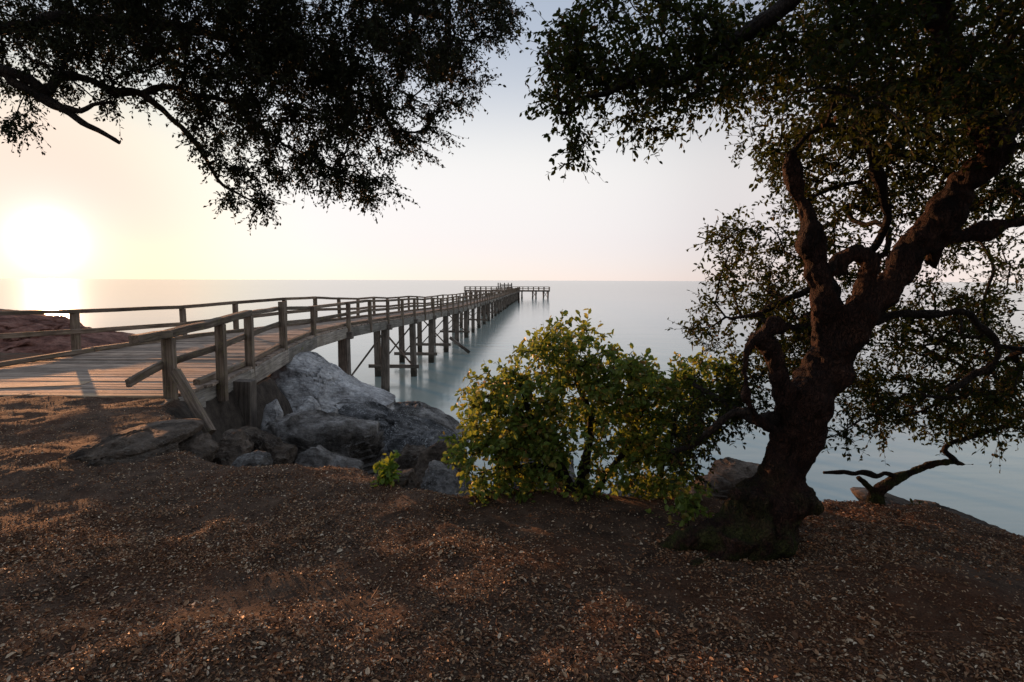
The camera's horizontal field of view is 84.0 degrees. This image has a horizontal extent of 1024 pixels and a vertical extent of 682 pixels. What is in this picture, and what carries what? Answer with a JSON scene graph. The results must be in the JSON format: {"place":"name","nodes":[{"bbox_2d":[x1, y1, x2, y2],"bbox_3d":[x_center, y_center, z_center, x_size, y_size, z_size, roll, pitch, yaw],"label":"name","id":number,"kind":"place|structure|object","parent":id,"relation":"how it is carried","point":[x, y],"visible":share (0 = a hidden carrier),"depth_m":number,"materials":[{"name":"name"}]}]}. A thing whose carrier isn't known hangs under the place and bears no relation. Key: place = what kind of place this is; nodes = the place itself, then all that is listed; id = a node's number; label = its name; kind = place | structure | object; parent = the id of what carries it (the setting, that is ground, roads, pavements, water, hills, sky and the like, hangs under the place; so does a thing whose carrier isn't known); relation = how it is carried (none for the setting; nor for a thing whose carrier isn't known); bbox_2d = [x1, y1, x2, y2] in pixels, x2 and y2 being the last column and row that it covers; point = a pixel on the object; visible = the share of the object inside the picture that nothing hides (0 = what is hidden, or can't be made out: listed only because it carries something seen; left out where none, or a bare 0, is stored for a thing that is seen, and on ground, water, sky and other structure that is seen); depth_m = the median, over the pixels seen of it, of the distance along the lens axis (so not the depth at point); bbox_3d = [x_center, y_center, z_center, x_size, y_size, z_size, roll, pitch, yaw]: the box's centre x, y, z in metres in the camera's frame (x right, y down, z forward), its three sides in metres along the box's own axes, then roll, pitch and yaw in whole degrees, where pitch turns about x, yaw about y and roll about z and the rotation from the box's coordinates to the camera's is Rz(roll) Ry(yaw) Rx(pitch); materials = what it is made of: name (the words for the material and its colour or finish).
{"place":"outdoors","nodes":[
{"label":"outdoors","id":0,"kind":"place"},
{"bbox_2d":[0,352,1023,681],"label":"ground","id":1,"kind":"structure","parent":0,"point":[224,416],"depth_m":3.44,"materials":[{"name":"soil"}]},
{"bbox_2d":[0,309,133,353],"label":"headland rock","id":2,"kind":"object","parent":1,"relation":"on","point":[32,323],"visible":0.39,"depth_m":20.49,"materials":[{"name":"brown stone"}]},
{"bbox_2d":[60,428,179,466],"bbox_3d":[-4.202,1.378,6.008,1.217,0.735,1.463,0,6,0],"label":"rock outcrop","id":3,"kind":"object","parent":1,"relation":"on","point":[101,448],"visible":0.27,"depth_m":5.83,"materials":[{"name":"grey stone"}]},
{"bbox_2d":[72,418,203,461],"bbox_3d":[-4.196,1.125,6.407,0.976,0.243,1.525,0,6,0],"label":"flat stone","id":4,"kind":"object","parent":3,"relation":"on","point":[166,432],"visible":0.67,"depth_m":6.30,"materials":[{"name":"grey stone"}]},
{"bbox_2d":[178,433,219,461],"bbox_3d":[-3.802,1.306,6.683,0.684,0.362,0.642,0,6,0],"label":"rock ledge","id":5,"kind":"object","parent":1,"relation":"on","point":[205,446],"visible":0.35,"depth_m":6.61,"materials":[{"name":"grey stone"}]},
{"bbox_2d":[212,430,253,465],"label":"stone","id":6,"kind":"object","parent":1,"relation":"on","point":[234,446],"visible":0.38,"depth_m":7.06,"materials":[{"name":"grey stone"}]},
{"bbox_2d":[231,450,272,467],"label":"stone","id":7,"kind":"object","parent":1,"relation":"on","point":[258,457],"visible":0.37,"depth_m":6.06,"materials":[{"name":"stone"}]},
{"bbox_2d":[222,426,297,465],"bbox_3d":[-3.407,1.963,7.608,1.036,1.510,0.890,0,6,0],"label":"boulder","id":8,"kind":"object","parent":1,"relation":"on","point":[278,450],"visible":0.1,"depth_m":7.66,"materials":[{"name":"grey stone"}]},
{"bbox_2d":[0,0,531,235],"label":"evergreen oak","id":9,"kind":"object","parent":1,"relation":"on","point":[100,29],"visible":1,"depth_m":5.44,"materials":[{"name":"green plant"}]},
{"bbox_2d":[260,399,283,429],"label":"stone","id":10,"kind":"object","parent":1,"relation":"on","point":[273,410],"visible":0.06,"depth_m":11.78,"materials":[{"name":"stone"}]},
{"bbox_2d":[297,396,320,412],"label":"stone","id":11,"kind":"object","parent":1,"relation":"on","point":[307,403],"visible":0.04,"depth_m":12.46,"materials":[{"name":"stone"}]},
{"bbox_2d":[261,409,385,476],"bbox_3d":[-3.228,2.320,9.961,2.052,2.278,1.917,0,6,0],"label":"boulder","id":12,"kind":"object","parent":1,"relation":"on","point":[349,437],"visible":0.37,"depth_m":9.33,"materials":[{"name":"grey stone"}]},
{"bbox_2d":[319,402,337,412],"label":"stone","id":13,"kind":"object","parent":1,"relation":"on","point":[327,407],"visible":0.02,"depth_m":12.86,"materials":[{"name":"stone"}]},
{"bbox_2d":[294,445,363,470],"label":"boulder","id":14,"kind":"object","parent":1,"relation":"on","point":[317,456],"visible":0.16,"depth_m":7.75,"materials":[{"name":"grey stone"}]},
{"bbox_2d":[267,351,395,412],"bbox_3d":[-4.875,1.853,15.489,3.762,2.942,3.795,0,6,0],"label":"boulder","id":15,"kind":"object","parent":1,"relation":"on","point":[301,375],"visible":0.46,"depth_m":15.16,"materials":[{"name":"stone"}]},
{"bbox_2d":[370,450,401,486],"bbox_3d":[-1.210,1.228,5.228,0.420,0.417,0.413,0,6,0],"label":"young plant","id":16,"kind":"object","parent":1,"relation":"on","point":[387,474],"visible":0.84,"depth_m":5.16,"materials":[{"name":"green plant"}]},
{"bbox_2d":[374,468,420,489],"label":"boulder","id":17,"kind":"object","parent":1,"relation":"on","point":[408,478],"visible":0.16,"depth_m":5.47,"materials":[{"name":"grey stone"}]},
{"bbox_2d":[338,401,462,458],"bbox_3d":[-2.755,2.712,13.276,3.240,2.361,2.566,0,6,0],"label":"boulder","id":18,"kind":"object","parent":1,"relation":"on","point":[393,424],"visible":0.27,"depth_m":13.19,"materials":[{"name":"grey stone"}]},
{"bbox_2d":[394,444,425,472],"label":"boulder","id":19,"kind":"object","parent":1,"relation":"on","point":[407,458],"visible":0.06,"depth_m":9.23,"materials":[{"name":"grey stone"}]},
{"bbox_2d":[386,429,452,458],"bbox_3d":[-1.691,2.559,10.222,1.332,1.665,1.869,0,6,0],"label":"rock slab","id":20,"kind":"object","parent":1,"relation":"on","point":[427,439],"visible":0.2,"depth_m":10.46,"materials":[{"name":"grey stone"}]},
{"bbox_2d":[393,401,469,442],"bbox_3d":[-2.642,3.004,15.949,2.927,2.573,2.549,0,6,0],"label":"rock ledge","id":21,"kind":"object","parent":1,"relation":"on","point":[425,410],"visible":0.23,"depth_m":15.58,"materials":[{"name":"stone"}]},
{"bbox_2d":[415,441,465,484],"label":"boulder","id":22,"kind":"object","parent":1,"relation":"on","point":[430,453],"visible":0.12,"depth_m":7.77,"materials":[{"name":"grey stone"}]},
{"bbox_2d":[420,460,471,496],"bbox_3d":[-0.802,2.216,6.500,0.680,1.274,1.754,0,6,0],"label":"rock slab","id":23,"kind":"object","parent":1,"relation":"on","point":[439,476],"visible":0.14,"depth_m":6.77,"materials":[{"name":"stone"}]},
{"bbox_2d":[0,392,1023,681],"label":"fallen leaves","id":24,"kind":"object","parent":1,"relation":"on","point":[824,538],"depth_m":3.11,"materials":[{"name":"brown plant"}]},
{"bbox_2d":[489,448,575,489],"bbox_3d":[0.248,3.241,8.430,1.781,3.062,1.950,0,6,0],"label":"boulder","id":25,"kind":"object","parent":1,"relation":"on","point":[571,468],"depth_m":8.51,"materials":[{"name":"stone"}]},
{"bbox_2d":[468,483,693,498],"bbox_3d":[0.638,1.466,5.083,2.235,0.488,0.565,0,6,-4],"label":"bank weed","id":26,"kind":"object","parent":1,"relation":"on","point":[637,492],"visible":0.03,"depth_m":4.97,"materials":[{"name":"green plant"}]},
{"bbox_2d":[437,308,755,506],"bbox_3d":[0.814,0.711,5.031,2.878,2.025,1.526,0,6,0],"label":"oak bush","id":27,"kind":"object","parent":1,"relation":"on","point":[514,438],"visible":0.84,"depth_m":4.70,"materials":[{"name":"green plant"}]},
{"bbox_2d":[608,475,687,497],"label":"boulder","id":28,"kind":"object","parent":1,"relation":"on","point":[620,493],"depth_m":7.07,"materials":[{"name":"stone"}]},
{"bbox_2d":[664,485,714,526],"bbox_3d":[1.255,1.184,4.077,0.350,0.309,0.342,0,6,0],"label":"ground sprig","id":29,"kind":"object","parent":1,"relation":"on","point":[685,498],"visible":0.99,"depth_m":4.05,"materials":[{"name":"green plant"}]},
{"bbox_2d":[689,474,735,500],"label":"boulder","id":30,"kind":"object","parent":1,"relation":"on","point":[723,485],"visible":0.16,"depth_m":6.44,"materials":[{"name":"grey stone"}]},
{"bbox_2d":[708,457,758,484],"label":"boulder","id":31,"kind":"object","parent":30,"relation":"on","point":[732,470],"visible":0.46,"depth_m":6.71,"materials":[{"name":"grey stone"}]},
{"bbox_2d":[514,0,1023,566],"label":"oak tree","id":32,"kind":"object","parent":1,"relation":"on","point":[952,100],"visible":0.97,"depth_m":3.55,"materials":[{"name":"green plant"}]},
{"bbox_2d":[823,359,1023,504],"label":"stunted tree","id":33,"kind":"object","parent":1,"relation":"on","point":[878,491],"visible":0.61,"depth_m":5.13,"materials":[{"name":"green plant"}]},
{"bbox_2d":[850,487,1016,535],"bbox_3d":[4.636,2.185,5.757,2.139,1.094,1.287,5,8,36],"label":"bank rock","id":34,"kind":"object","parent":1,"relation":"on","point":[860,493],"visible":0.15,"depth_m":6.06,"materials":[{"name":"grey stone"}]},
{"bbox_2d":[0,279,1023,535],"bbox_3d":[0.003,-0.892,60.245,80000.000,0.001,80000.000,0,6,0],"label":"sea","id":35,"kind":"structure","parent":0,"point":[638,313],"depth_m":58.52,"materials":[{"name":"liquid"}]},
{"bbox_2d":[0,283,549,434],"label":"pier","id":36,"kind":"structure","parent":35,"relation":"in","point":[195,372],"depth_m":14.07,"materials":[{"name":"wood"}]},
{"bbox_2d":[0,0,1023,281],"label":"sky","id":37,"kind":"structure","parent":0,"point":[93,206],"materials":[{"name":"white"}]}
]}

